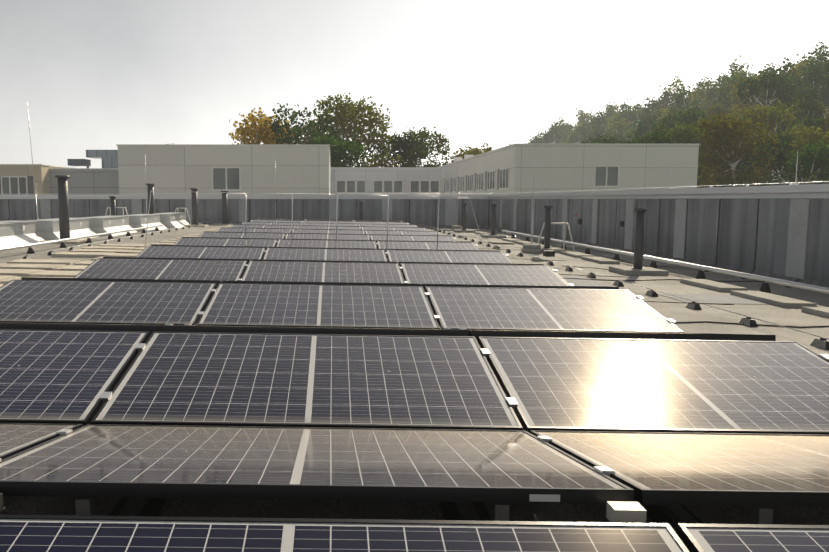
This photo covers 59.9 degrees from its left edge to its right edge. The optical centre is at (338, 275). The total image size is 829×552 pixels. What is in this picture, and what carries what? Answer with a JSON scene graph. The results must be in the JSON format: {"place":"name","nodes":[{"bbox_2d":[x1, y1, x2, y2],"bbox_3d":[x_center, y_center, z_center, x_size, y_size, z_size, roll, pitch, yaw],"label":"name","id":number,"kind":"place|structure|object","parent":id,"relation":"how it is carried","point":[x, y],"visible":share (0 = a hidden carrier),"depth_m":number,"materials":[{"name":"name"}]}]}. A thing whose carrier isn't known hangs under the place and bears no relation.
{"place":"outdoors","nodes":[
{"label":"outdoors","id":0,"kind":"place"},
{"bbox_2d":[0,164,69,192],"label":"building","id":1,"kind":"structure","parent":0,"point":[17,178],"depth_m":41.45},
{"bbox_2d":[49,168,118,192],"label":"building","id":2,"kind":"structure","parent":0,"point":[93,180],"depth_m":42.67,"materials":[{"name":"grey concrete"}]},
{"bbox_2d":[67,150,117,167],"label":"air handling unit","id":3,"kind":"object","parent":2,"relation":"on","point":[109,158],"visible":0.5,"depth_m":46.30,"materials":[{"name":"grey metal"}]},
{"bbox_2d":[116,144,330,192],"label":"building block","id":4,"kind":"structure","parent":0,"point":[249,168],"depth_m":41.48,"materials":[{"name":"grey concrete"}]},
{"bbox_2d":[331,167,440,192],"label":"building","id":5,"kind":"structure","parent":0,"point":[378,179],"depth_m":74.85,"materials":[{"name":"white paint"}]},
{"bbox_2d":[0,0,828,167],"label":"sky","id":6,"kind":"structure","parent":0,"point":[89,74],"materials":[{"name":"white"}]},
{"bbox_2d":[440,143,699,193],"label":"building block","id":7,"kind":"structure","parent":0,"point":[556,167],"depth_m":44.69,"materials":[{"name":"white paint"}]},
{"bbox_2d":[759,115,824,184],"bbox_3d":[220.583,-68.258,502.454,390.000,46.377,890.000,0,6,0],"label":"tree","id":8,"kind":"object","parent":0,"point":[783,181],"depth_m":157.59,"materials":[{"name":"green plant"}]},
{"bbox_2d":[541,122,562,142],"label":"hill tree","id":9,"kind":"object","parent":8,"relation":"on","point":[547,135],"visible":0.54,"depth_m":421.85,"materials":[{"name":"green plant"}]},
{"bbox_2d":[580,134,631,143],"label":"hill tree","id":10,"kind":"object","parent":8,"relation":"on","point":[605,140],"visible":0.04,"depth_m":154.58,"materials":[{"name":"green plant"}]},
{"bbox_2d":[620,101,644,125],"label":"hill tree","id":11,"kind":"object","parent":8,"relation":"on","point":[630,114],"visible":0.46,"depth_m":342.76,"materials":[{"name":"green plant"}]},
{"bbox_2d":[626,110,661,141],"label":"hill tree","id":12,"kind":"object","parent":8,"relation":"on","point":[641,127],"visible":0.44,"depth_m":225.82,"materials":[{"name":"green plant"}]},
{"bbox_2d":[617,126,675,143],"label":"hill tree","id":13,"kind":"object","parent":8,"relation":"on","point":[664,136],"visible":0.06,"depth_m":115.98,"materials":[{"name":"green plant"}]},
{"bbox_2d":[640,97,666,120],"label":"hill tree","id":14,"kind":"object","parent":8,"relation":"on","point":[650,106],"visible":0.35,"depth_m":322.02,"materials":[{"name":"green plant"}]},
{"bbox_2d":[656,75,683,109],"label":"hill tree","id":15,"kind":"object","parent":8,"relation":"on","point":[675,87],"visible":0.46,"depth_m":337.47,"materials":[{"name":"green plant"}]},
{"bbox_2d":[641,117,712,152],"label":"hill tree","id":16,"kind":"object","parent":8,"relation":"on","point":[687,132],"visible":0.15,"depth_m":121.41,"materials":[{"name":"green plant"}]},
{"bbox_2d":[651,103,708,142],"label":"hill tree","id":17,"kind":"object","parent":8,"relation":"on","point":[688,116],"visible":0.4,"depth_m":171.01,"materials":[{"name":"green plant"}]},
{"bbox_2d":[666,83,706,119],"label":"hill tree","id":18,"kind":"object","parent":8,"relation":"on","point":[683,99],"visible":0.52,"depth_m":264.75,"materials":[{"name":"green plant"}]},
{"bbox_2d":[699,72,730,108],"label":"hill tree","id":19,"kind":"object","parent":8,"relation":"on","point":[713,90],"visible":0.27,"depth_m":279.88,"materials":[{"name":"green plant"}]},
{"bbox_2d":[703,103,738,117],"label":"hill tree","id":20,"kind":"object","parent":8,"relation":"on","point":[715,109],"visible":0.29,"depth_m":201.77,"materials":[{"name":"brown plant"}]},
{"bbox_2d":[713,78,743,108],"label":"hill tree","id":21,"kind":"object","parent":8,"relation":"on","point":[726,95],"visible":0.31,"depth_m":227.91,"materials":[{"name":"green plant"}]},
{"bbox_2d":[713,68,747,106],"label":"hill tree","id":22,"kind":"object","parent":8,"relation":"on","point":[730,88],"visible":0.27,"depth_m":240.82,"materials":[{"name":"green plant"}]},
{"bbox_2d":[705,141,765,184],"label":"hill tree","id":23,"kind":"object","parent":8,"relation":"on","point":[743,161],"visible":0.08,"depth_m":117.00,"materials":[{"name":"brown plant"}]},
{"bbox_2d":[694,109,778,187],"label":"hill tree","id":24,"kind":"object","parent":8,"relation":"on","point":[725,141],"visible":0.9,"depth_m":101.78,"materials":[{"name":"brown plant"}]},
{"bbox_2d":[729,74,770,116],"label":"hill tree","id":25,"kind":"object","parent":8,"relation":"on","point":[739,99],"visible":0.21,"depth_m":183.12,"materials":[{"name":"green plant"}]},
{"bbox_2d":[713,138,793,186],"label":"hill tree","id":26,"kind":"object","parent":8,"relation":"on","point":[779,155],"visible":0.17,"depth_m":104.75,"materials":[{"name":"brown plant"}]},
{"bbox_2d":[733,70,802,118],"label":"hill tree","id":27,"kind":"object","parent":8,"relation":"on","point":[770,85],"visible":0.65,"depth_m":171.28,"materials":[{"name":"green plant"}]},
{"bbox_2d":[742,99,798,175],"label":"hill tree","id":28,"kind":"object","parent":8,"relation":"on","point":[765,112],"visible":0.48,"depth_m":137.75,"materials":[{"name":"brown plant"}]},
{"bbox_2d":[756,130,806,184],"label":"hill tree","id":29,"kind":"object","parent":8,"relation":"on","point":[788,139],"visible":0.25,"depth_m":120.39,"materials":[{"name":"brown plant"}]},
{"bbox_2d":[762,71,805,100],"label":"hill tree","id":30,"kind":"object","parent":8,"relation":"on","point":[795,79],"visible":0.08,"depth_m":187.45,"materials":[{"name":"green plant"}]},
{"bbox_2d":[771,88,827,169],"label":"hill tree","id":31,"kind":"object","parent":8,"relation":"on","point":[810,104],"visible":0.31,"depth_m":148.43,"materials":[{"name":"green plant"}]},
{"bbox_2d":[772,139,828,184],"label":"hill tree","id":32,"kind":"object","parent":8,"relation":"on","point":[810,157],"visible":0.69,"depth_m":99.39,"materials":[{"name":"green plant"}]},
{"bbox_2d":[789,125,828,183],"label":"hill tree","id":33,"kind":"object","parent":8,"relation":"on","point":[815,136],"visible":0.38,"depth_m":108.88,"materials":[{"name":"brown plant"}]},
{"bbox_2d":[791,101,827,124],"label":"hill tree","id":34,"kind":"object","parent":8,"relation":"on","point":[823,108],"visible":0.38,"depth_m":150.34,"materials":[{"name":"green plant"}]},
{"bbox_2d":[792,114,828,135],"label":"hill tree","id":35,"kind":"object","parent":8,"relation":"on","point":[819,122],"visible":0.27,"depth_m":127.80,"materials":[{"name":"green plant"}]},
{"bbox_2d":[794,41,828,81],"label":"hill tree","id":36,"kind":"object","parent":8,"relation":"on","point":[824,46],"visible":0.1,"depth_m":244.29,"materials":[{"name":"green plant"}]},
{"bbox_2d":[795,61,828,108],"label":"hill tree","id":37,"kind":"object","parent":8,"relation":"on","point":[816,71],"visible":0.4,"depth_m":188.08,"materials":[{"name":"green plant"}]},
{"bbox_2d":[796,84,827,109],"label":"hill tree","id":38,"kind":"object","parent":8,"relation":"on","point":[810,89],"visible":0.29,"depth_m":180.45,"materials":[{"name":"green plant"}]},
{"label":"ground","id":39,"kind":"structure","parent":0,"visible":0},
{"bbox_2d":[228,107,293,143],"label":"park tree","id":40,"kind":"object","parent":39,"relation":"on","point":[259,132],"visible":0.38,"depth_m":123.41,"materials":[{"name":"yellow plant"}]},
{"bbox_2d":[263,103,341,166],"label":"park tree","id":41,"kind":"object","parent":39,"relation":"on","point":[276,128],"visible":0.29,"depth_m":117.00,"materials":[{"name":"green plant"}]},
{"bbox_2d":[278,119,340,143],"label":"park tree","id":42,"kind":"object","parent":39,"relation":"on","point":[304,140],"visible":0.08,"depth_m":144.89,"materials":[{"name":"green plant"}]},
{"bbox_2d":[308,131,369,166],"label":"park tree","id":43,"kind":"object","parent":39,"relation":"on","point":[338,149],"visible":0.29,"depth_m":107.48,"materials":[{"name":"green plant"}]},
{"bbox_2d":[311,92,403,166],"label":"park tree","id":44,"kind":"object","parent":39,"relation":"on","point":[344,116],"visible":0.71,"depth_m":120.13,"materials":[{"name":"green plant"}]},
{"bbox_2d":[363,129,427,166],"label":"park tree","id":45,"kind":"object","parent":39,"relation":"on","point":[398,146],"visible":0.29,"depth_m":126.38,"materials":[{"name":"green plant"}]},
{"bbox_2d":[0,220,828,524],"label":"roof slab","id":46,"kind":"structure","parent":39,"relation":"on","point":[402,510],"depth_m":5.50,"materials":[{"name":"grey concrete"}]},
{"bbox_2d":[55,175,69,238],"bbox_3d":[-5.726,-1.415,14.855,0.296,1.345,0.296,0,6,0],"label":"vent pipe","id":47,"kind":"object","parent":46,"relation":"on","point":[63,204],"visible":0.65,"depth_m":14.78,"materials":[{"name":"grey metal"}]},
{"bbox_2d":[0,224,162,253],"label":"aluminium pipe","id":48,"kind":"object","parent":46,"relation":"on","point":[31,249],"visible":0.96,"depth_m":13.77,"materials":[{"name":"silver metal"}]},
{"bbox_2d":[0,212,188,247],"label":"roof light units","id":49,"kind":"object","parent":46,"relation":"on","point":[14,233],"visible":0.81,"depth_m":16.71},
{"bbox_2d":[146,183,154,213],"bbox_3d":[-5.891,-2.229,22.410,0.296,1.345,0.296,0,6,0],"label":"vent pipe","id":50,"kind":"object","parent":46,"relation":"on","point":[150,187],"visible":0.54,"depth_m":22.31,"materials":[{"name":"grey metal"}]},
{"bbox_2d":[190,188,198,224],"bbox_3d":[-4.907,-2.365,24.315,0.296,1.245,0.296,0,6,0],"label":"vent pipe","id":51,"kind":"object","parent":46,"relation":"on","point":[194,206],"visible":0.94,"depth_m":24.23,"materials":[{"name":"grey metal"}]},
{"bbox_2d":[220,191,228,223],"bbox_3d":[-4.120,-2.487,25.817,0.296,1.195,0.296,0,6,0],"label":"vent pipe","id":52,"kind":"object","parent":46,"relation":"on","point":[224,209],"visible":0.94,"depth_m":25.74,"materials":[{"name":"grey metal"}]},
{"bbox_2d":[0,184,828,281],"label":"parapet walls","id":53,"kind":"structure","parent":46,"relation":"on","point":[780,229],"depth_m":14.99,"materials":[{"name":"silver metal"}]},
{"bbox_2d":[0,151,828,255],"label":"coping rods","id":54,"kind":"object","parent":53,"relation":"on","point":[794,183],"visible":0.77,"depth_m":26.77,"materials":[{"name":"silver metal"}]},
{"bbox_2d":[0,223,828,317],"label":"roof walkway pavers","id":55,"kind":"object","parent":46,"relation":"on","point":[18,269],"depth_m":10.12,"materials":[{"name":"concrete"}]},
{"bbox_2d":[145,191,484,249],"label":"catch wire poles","id":56,"kind":"object","parent":55,"relation":"on","point":[336,211],"visible":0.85,"depth_m":12.66,"materials":[{"name":"silver metal"}]},
{"bbox_2d":[544,205,552,248],"bbox_3d":[4.306,-0.999,14.684,0.194,0.903,0.194,0,6,0],"label":"vent pipe","id":57,"kind":"object","parent":55,"relation":"on","point":[547,232],"visible":0.85,"depth_m":14.64,"materials":[{"name":"grey metal"}]},
{"bbox_2d":[631,208,647,268],"bbox_3d":[4.373,-0.535,10.369,0.194,0.903,0.194,0,6,0],"label":"vent pipe","id":58,"kind":"object","parent":55,"relation":"on","point":[639,237],"visible":0.83,"depth_m":10.32,"materials":[{"name":"grey metal"}]},
{"bbox_2d":[0,217,828,287],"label":"parapet cove","id":59,"kind":"object","parent":46,"relation":"on","point":[777,276],"visible":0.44,"depth_m":12.89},
{"bbox_2d":[0,222,828,349],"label":"conductor holders","id":60,"kind":"object","parent":46,"relation":"on","point":[821,342],"visible":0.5,"depth_m":8.91,"materials":[{"name":"black plastic"}]},
{"bbox_2d":[2,222,828,339],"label":"conductor wire","id":61,"kind":"object","parent":60,"relation":"on","point":[538,257],"visible":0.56,"depth_m":9.04,"materials":[{"name":"silver metal"}]},
{"bbox_2d":[75,269,772,531],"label":"panel mounting supports","id":62,"kind":"object","parent":46,"relation":"on","point":[673,516],"depth_m":2.21,"materials":[{"name":"silver metal"}]},
{"bbox_2d":[0,423,82,459],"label":"solar panel","id":63,"kind":"object","parent":62,"relation":"on","point":[15,438],"visible":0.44,"depth_m":2.48,"materials":[{"name":"blue"}]},
{"bbox_2d":[0,329,149,425],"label":"solar panel","id":64,"kind":"object","parent":62,"relation":"on","point":[61,376],"visible":0.83,"depth_m":3.23,"materials":[{"name":"blue"}]},
{"bbox_2d":[0,322,161,331],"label":"pv module","id":65,"kind":"object","parent":62,"relation":"on","point":[82,326],"visible":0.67,"depth_m":3.90,"materials":[{"name":"grey"}]},
{"bbox_2d":[0,280,216,324],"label":"solar panel","id":66,"kind":"object","parent":62,"relation":"on","point":[98,302],"visible":0.83,"depth_m":5.36,"materials":[{"name":"blue"}]},
{"bbox_2d":[21,277,221,287],"bbox_3d":[-1.866,0.071,6.540,1.708,0.044,0.992,1,-4,-1],"label":"pv module","id":67,"kind":"object","parent":62,"relation":"on","point":[127,280],"visible":0.27,"depth_m":6.05,"materials":[{"name":"grey metal"}]},
{"bbox_2d":[74,258,247,280],"bbox_3d":[-1.847,-0.037,7.547,1.708,0.044,0.992,1,16,-1],"label":"solar panel","id":68,"kind":"object","parent":62,"relation":"on","point":[162,269],"visible":0.73,"depth_m":7.62,"materials":[{"name":"blue"}]},
{"bbox_2d":[103,257,250,262],"bbox_3d":[-1.884,-0.161,8.694,1.708,0.044,0.992,1,-4,-1],"label":"pv module","id":69,"kind":"object","parent":62,"relation":"on","point":[248,260],"visible":0.21,"depth_m":8.20,"materials":[{"name":"grey metal"}]},
{"bbox_2d":[136,246,265,259],"bbox_3d":[-1.865,-0.268,9.701,1.708,0.044,0.992,1,16,-1],"label":"solar panel","id":70,"kind":"object","parent":62,"relation":"on","point":[250,253],"visible":0.56,"depth_m":9.86,"materials":[{"name":"blue"}]},
{"bbox_2d":[174,238,277,247],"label":"solar panel","id":71,"kind":"object","parent":62,"relation":"on","point":[267,243],"visible":0.5,"depth_m":12.06,"materials":[{"name":"blue"}]},
{"bbox_2d":[199,232,285,238],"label":"solar panel","id":72,"kind":"object","parent":62,"relation":"on","point":[242,235],"visible":0.54,"depth_m":14.26,"materials":[{"name":"blue"}]},
{"bbox_2d":[217,228,291,232],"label":"solar panel","id":73,"kind":"object","parent":62,"relation":"on","point":[266,230],"visible":0.42,"depth_m":16.44,"materials":[{"name":"blue"}]},
{"bbox_2d":[230,224,296,228],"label":"solar panel","id":74,"kind":"object","parent":62,"relation":"on","point":[263,226],"visible":0.38,"depth_m":18.62,"materials":[{"name":"blue"}]},
{"bbox_2d":[91,331,522,429],"bbox_3d":[-0.110,0.454,3.255,1.708,0.045,0.992,1,16,-1],"label":"solar panel","id":75,"kind":"object","parent":62,"relation":"on","point":[303,380],"visible":0.92,"depth_m":3.14,"materials":[{"name":"blue"}]},
{"bbox_2d":[162,324,467,335],"bbox_3d":[-0.147,0.330,4.403,1.708,0.044,0.992,1,-4,-1],"label":"pv module","id":76,"kind":"object","parent":62,"relation":"on","point":[302,330],"visible":0.96,"depth_m":3.91,"materials":[{"name":"grey"}]},
{"bbox_2d":[0,424,633,503],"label":"solar panel","id":77,"kind":"object","parent":62,"relation":"on","point":[283,463],"visible":0.98,"depth_m":2.00,"materials":[{"name":"blue"}]},
{"bbox_2d":[529,494,559,501],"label":"frame stickers","id":78,"kind":"object","parent":77,"relation":"attached to","point":[542,498],"visible":1,"depth_m":1.75,"materials":[{"name":"white paper"}]},
{"bbox_2d":[197,283,439,328],"bbox_3d":[-0.128,0.223,5.410,1.708,0.045,0.992,1,16,-1],"label":"solar panel","id":79,"kind":"object","parent":62,"relation":"on","point":[298,305],"visible":0.85,"depth_m":5.34,"materials":[{"name":"blue"}]},
{"bbox_2d":[222,281,419,285],"bbox_3d":[-0.166,0.099,6.557,1.708,0.044,0.992,1,-4,-1],"label":"pv module","id":80,"kind":"object","parent":62,"relation":"on","point":[326,283],"visible":0.4,"depth_m":6.06,"materials":[{"name":"grey metal"}]},
{"bbox_2d":[0,493,646,522],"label":"ballast block","id":81,"kind":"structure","parent":62,"relation":"attached to","point":[626,512],"depth_m":1.68,"materials":[{"name":"beige concrete"}]},
{"bbox_2d":[251,259,396,262],"bbox_3d":[-0.184,-0.133,8.712,1.708,0.044,0.992,1,-4,-1],"label":"pv module","id":82,"kind":"object","parent":62,"relation":"on","point":[323,261],"visible":0.12,"depth_m":8.22,"materials":[{"name":"grey metal"}]},
{"bbox_2d":[241,261,407,283],"bbox_3d":[-0.146,-0.009,7.564,1.708,0.045,0.992,1,16,-1],"label":"solar panel","id":83,"kind":"object","parent":62,"relation":"on","point":[304,271],"visible":0.79,"depth_m":7.63,"materials":[{"name":"blue"}]},
{"bbox_2d":[263,248,387,260],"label":"solar panel","id":84,"kind":"object","parent":62,"relation":"on","point":[324,254],"visible":0.5,"depth_m":9.88,"materials":[{"name":"blue"}]},
{"bbox_2d":[276,239,377,248],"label":"solar panel","id":85,"kind":"object","parent":62,"relation":"on","point":[326,243],"visible":0.54,"depth_m":12.08,"materials":[{"name":"blue"}]},
{"bbox_2d":[285,233,370,239],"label":"solar panel","id":86,"kind":"object","parent":62,"relation":"on","point":[327,236],"visible":0.52,"depth_m":14.27,"materials":[{"name":"blue"}]},
{"bbox_2d":[291,229,365,233],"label":"solar panel","id":87,"kind":"object","parent":62,"relation":"on","point":[325,231],"visible":0.46,"depth_m":16.45,"materials":[{"name":"blue"}]},
{"bbox_2d":[296,226,361,229],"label":"solar panel","id":88,"kind":"object","parent":62,"relation":"on","point":[331,227],"visible":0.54,"depth_m":18.62,"materials":[{"name":"blue"}]},
{"bbox_2d":[0,514,689,551],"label":"solar panel","id":89,"kind":"object","parent":62,"relation":"on","point":[49,533],"visible":1,"depth_m":1.52,"materials":[{"name":"blue"}]},
{"bbox_2d":[361,227,426,230],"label":"solar panel","id":90,"kind":"object","parent":62,"relation":"on","point":[395,228],"visible":0.44,"depth_m":18.64,"materials":[{"name":"blue"}]},
{"bbox_2d":[365,230,439,234],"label":"solar panel","id":91,"kind":"object","parent":62,"relation":"on","point":[382,232],"visible":0.46,"depth_m":16.47,"materials":[{"name":"blue"}]},
{"bbox_2d":[370,235,455,241],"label":"solar panel","id":92,"kind":"object","parent":62,"relation":"on","point":[411,238],"visible":0.46,"depth_m":14.29,"materials":[{"name":"blue"}]},
{"bbox_2d":[377,241,478,249],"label":"solar panel","id":93,"kind":"object","parent":62,"relation":"on","point":[384,245],"visible":0.48,"depth_m":12.10,"materials":[{"name":"blue"}]},
{"bbox_2d":[386,250,513,263],"bbox_3d":[1.535,-0.212,9.737,1.708,0.044,0.992,1,16,-1],"label":"solar panel","id":94,"kind":"object","parent":62,"relation":"on","point":[446,256],"visible":0.67,"depth_m":9.89,"materials":[{"name":"blue"}]},
{"bbox_2d":[397,262,543,265],"bbox_3d":[1.516,-0.105,8.729,1.708,0.044,0.992,1,-4,-1],"label":"pv module","id":95,"kind":"object","parent":62,"relation":"on","point":[468,263],"visible":0.19,"depth_m":8.23,"materials":[{"name":"grey metal"}]},
{"bbox_2d":[400,263,573,285],"bbox_3d":[1.553,0.019,7.582,1.708,0.044,0.992,1,16,-1],"label":"solar panel","id":96,"kind":"object","parent":62,"relation":"on","point":[483,274],"visible":0.69,"depth_m":7.65,"materials":[{"name":"blue"}]},
{"bbox_2d":[420,284,618,290],"bbox_3d":[1.534,0.127,6.575,1.708,0.044,0.992,1,-4,-1],"label":"pv module","id":97,"kind":"object","parent":62,"relation":"on","point":[510,286],"visible":0.19,"depth_m":6.08,"materials":[{"name":"grey metal"}]},
{"bbox_2d":[425,286,683,332],"bbox_3d":[1.572,0.251,5.428,1.708,0.044,0.992,1,16,-1],"label":"solar panel","id":98,"kind":"object","parent":62,"relation":"on","point":[540,309],"visible":0.85,"depth_m":5.36,"materials":[{"name":"blue"}]},
{"bbox_2d":[444,328,775,340],"bbox_3d":[1.552,0.358,4.420,1.708,0.044,0.992,1,-4,-1],"label":"pv module","id":99,"kind":"object","parent":62,"relation":"on","point":[605,335],"visible":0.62,"depth_m":3.93,"materials":[{"name":"grey"}]},
{"bbox_2d":[478,337,828,434],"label":"solar panel","id":100,"kind":"object","parent":62,"relation":"on","point":[659,385],"visible":0.92,"depth_m":3.21,"materials":[{"name":"blue"}]},
{"bbox_2d":[530,430,828,506],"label":"solar panel","id":101,"kind":"object","parent":62,"relation":"on","point":[678,468],"visible":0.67,"depth_m":2.13,"materials":[{"name":"blue"}]},
{"bbox_2d":[676,523,828,551],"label":"solar panel","id":102,"kind":"object","parent":62,"relation":"on","point":[695,537],"visible":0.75,"depth_m":1.54,"materials":[{"name":"blue"}]},
{"bbox_2d":[521,139,541,253],"bbox_3d":[3.880,-1.667,14.206,0.400,2.424,0.400,0,6,0],"label":"lightning rod","id":103,"kind":"object","parent":46,"relation":"on","point":[532,248],"visible":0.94,"depth_m":14.18,"materials":[{"name":"silver metal"}]},
{"bbox_2d":[370,224,733,304],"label":"string cables","id":104,"kind":"object","parent":46,"relation":"on","point":[582,275],"visible":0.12,"depth_m":8.19,"materials":[{"name":"grey plastic"}]},
{"bbox_2d":[442,234,770,304],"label":"membrane patches","id":105,"kind":"object","parent":46,"relation":"on","point":[724,299],"visible":0.4,"depth_m":7.82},
{"bbox_2d":[502,230,828,293],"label":"aluminium pipe","id":106,"kind":"object","parent":46,"relation":"on","point":[765,287],"visible":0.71,"depth_m":9.68,"materials":[{"name":"silver metal"}]},
{"bbox_2d":[563,266,828,327],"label":"roof cables","id":107,"kind":"object","parent":46,"relation":"on","point":[705,321],"visible":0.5,"depth_m":6.11,"materials":[{"name":"black rubber"}]},
{"bbox_2d":[399,127,454,166],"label":"park tree","id":108,"kind":"object","parent":39,"relation":"on","point":[420,146],"visible":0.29,"depth_m":123.21,"materials":[{"name":"green plant"}]},
{"bbox_2d":[414,126,451,166],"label":"park tree","id":109,"kind":"object","parent":39,"relation":"on","point":[433,149],"visible":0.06,"depth_m":149.56,"materials":[{"name":"green plant"}]},
{"bbox_2d":[450,142,491,162],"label":"park tree","id":110,"kind":"object","parent":39,"relation":"on","point":[474,151],"visible":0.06,"depth_m":124.09,"materials":[{"name":"green plant"}]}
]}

